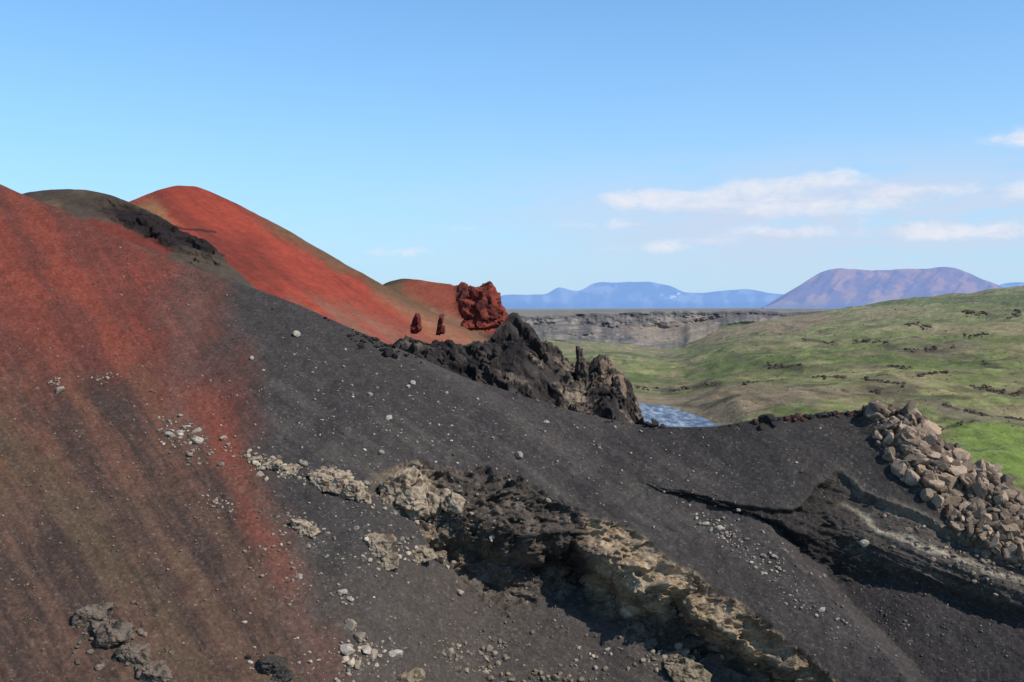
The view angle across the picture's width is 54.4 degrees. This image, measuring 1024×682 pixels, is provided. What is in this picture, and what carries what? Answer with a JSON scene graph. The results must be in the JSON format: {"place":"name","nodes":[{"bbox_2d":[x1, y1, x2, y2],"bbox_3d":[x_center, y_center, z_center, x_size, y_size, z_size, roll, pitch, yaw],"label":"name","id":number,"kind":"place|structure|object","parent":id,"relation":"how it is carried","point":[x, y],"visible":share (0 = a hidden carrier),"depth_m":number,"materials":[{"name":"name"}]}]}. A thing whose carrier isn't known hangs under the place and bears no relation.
{"place":"outdoors","nodes":[
{"label":"outdoors","id":0,"kind":"place"},
{"bbox_2d":[23,189,255,288],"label":"dark ash hill","id":1,"kind":"structure","parent":0,"point":[133,224],"depth_m":161.64,"materials":[{"name":"grey gravel"}]},
{"bbox_2d":[130,185,487,344],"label":"red cinder cone","id":2,"kind":"object","parent":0,"point":[256,251],"visible":0.34,"depth_m":188.89,"materials":[{"name":"red gravel"}]},
{"bbox_2d":[410,313,422,333],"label":"red rock spire","id":3,"kind":"object","parent":2,"relation":"on","point":[416,327],"visible":1,"depth_m":159.33,"materials":[{"name":"red stone"}]},
{"bbox_2d":[436,314,445,334],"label":"red rock spire","id":4,"kind":"object","parent":2,"relation":"on","point":[440,328],"visible":1,"depth_m":159.27,"materials":[{"name":"red stone"}]},
{"bbox_2d":[383,279,508,339],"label":"red cinder hill","id":5,"kind":"structure","parent":0,"point":[438,298],"depth_m":251.43,"materials":[{"name":"red gravel"}]},
{"bbox_2d":[458,281,505,330],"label":"red rock outcrop","id":6,"kind":"object","parent":5,"relation":"on","point":[480,308],"visible":0.94,"depth_m":226.67,"materials":[{"name":"red stone"}]},
{"bbox_2d":[0,184,1023,681],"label":"volcanic slope","id":7,"kind":"structure","parent":0,"point":[676,550],"depth_m":98.98,"materials":[{"name":"black gravel"}]},
{"bbox_2d":[71,601,172,681],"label":"dark basalt boulder","id":8,"kind":"object","parent":7,"relation":"on","point":[108,631],"visible":1,"depth_m":79.23,"materials":[{"name":"stone"}]},
{"bbox_2d":[247,455,300,474],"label":"tan boulder","id":9,"kind":"object","parent":7,"relation":"on","point":[276,463],"visible":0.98,"depth_m":100.50,"materials":[{"name":"stone"}]},
{"bbox_2d":[256,655,293,681],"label":"dark basalt boulder","id":10,"kind":"object","parent":7,"relation":"on","point":[271,664],"visible":0.98,"depth_m":78.94,"materials":[{"name":"stone"}]},
{"bbox_2d":[290,518,320,537],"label":"tan boulder","id":11,"kind":"object","parent":7,"relation":"on","point":[312,531],"visible":0.94,"depth_m":92.69,"materials":[{"name":"stone"}]},
{"bbox_2d":[306,467,371,503],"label":"tan boulder","id":12,"kind":"object","parent":7,"relation":"on","point":[341,484],"visible":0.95,"depth_m":98.41,"materials":[{"name":"stone"}]},
{"bbox_2d":[379,465,465,519],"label":"tan boulder","id":13,"kind":"object","parent":7,"relation":"on","point":[409,493],"visible":0.99,"depth_m":100.03,"materials":[{"name":"stone"}]},
{"bbox_2d":[0,200,1021,681],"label":"scattered stones","id":14,"kind":"object","parent":7,"relation":"on","point":[366,648],"visible":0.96,"depth_m":94.83,"materials":[{"name":"grey stone"}]},
{"bbox_2d":[392,312,643,424],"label":"basalt crags","id":15,"kind":"structure","parent":7,"relation":"on","point":[504,357],"depth_m":148.50,"materials":[{"name":"black stone"}]},
{"bbox_2d":[514,321,546,349],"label":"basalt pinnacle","id":16,"kind":"object","parent":15,"relation":"on","point":[543,343],"visible":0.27,"depth_m":168.88,"materials":[{"name":"grey stone"}]},
{"bbox_2d":[575,346,588,383],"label":"basalt pinnacle","id":17,"kind":"object","parent":15,"relation":"on","point":[581,369],"visible":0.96,"depth_m":159.05,"materials":[{"name":"grey stone"}]},
{"bbox_2d":[588,356,626,398],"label":"basalt pinnacle","id":18,"kind":"object","parent":15,"relation":"on","point":[605,367],"visible":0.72,"depth_m":160.05,"materials":[{"name":"beige stone"}]},
{"bbox_2d":[324,316,863,431],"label":"dark lava stones","id":19,"kind":"object","parent":7,"relation":"on","point":[767,418],"visible":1,"depth_m":109.27,"materials":[{"name":"black stone"}]},
{"bbox_2d":[862,400,1023,570],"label":"boulder rubble","id":20,"kind":"object","parent":7,"relation":"on","point":[917,440],"visible":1,"depth_m":99.17,"materials":[{"name":"stone"}]},
{"bbox_2d":[0,0,1023,295],"label":"sky","id":21,"kind":"structure","parent":0,"point":[523,147],"materials":[{"name":"blue"}]},
{"bbox_2d":[505,308,835,348],"bbox_3d":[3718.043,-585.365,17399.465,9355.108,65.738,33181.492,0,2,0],"label":"canyon plateau","id":22,"kind":"structure","parent":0,"point":[663,328],"depth_m":1577.04,"materials":[{"name":"grey stone"}]},
{"bbox_2d":[638,403,717,426],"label":"river","id":23,"kind":"structure","parent":0,"point":[667,416],"depth_m":544.55,"materials":[{"name":"liquid"}]},
{"bbox_2d":[501,282,1023,307],"bbox_3d":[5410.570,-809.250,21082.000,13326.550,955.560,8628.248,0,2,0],"label":"mountain range","id":24,"kind":"structure","parent":0,"point":[626,295],"depth_m":19337.34,"materials":[{"name":"blue stone"}]},
{"bbox_2d":[542,286,1023,494],"bbox_3d":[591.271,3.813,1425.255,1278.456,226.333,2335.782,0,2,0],"label":"grassy hillside","id":25,"kind":"structure","parent":0,"point":[694,367],"depth_m":751.39,"materials":[{"name":"green plant"}]},
{"bbox_2d":[636,299,1023,439],"bbox_3d":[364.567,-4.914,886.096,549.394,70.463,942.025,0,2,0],"label":"basalt ledge rocks","id":26,"kind":"object","parent":25,"relation":"on","point":[934,347],"visible":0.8,"depth_m":693.76,"materials":[{"name":"stone"}]},
{"bbox_2d":[760,267,1003,308],"bbox_3d":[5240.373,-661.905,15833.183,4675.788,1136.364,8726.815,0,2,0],"label":"table mountain","id":27,"kind":"structure","parent":0,"point":[838,288],"depth_m":14624.22,"materials":[{"name":"stone"}]}
]}

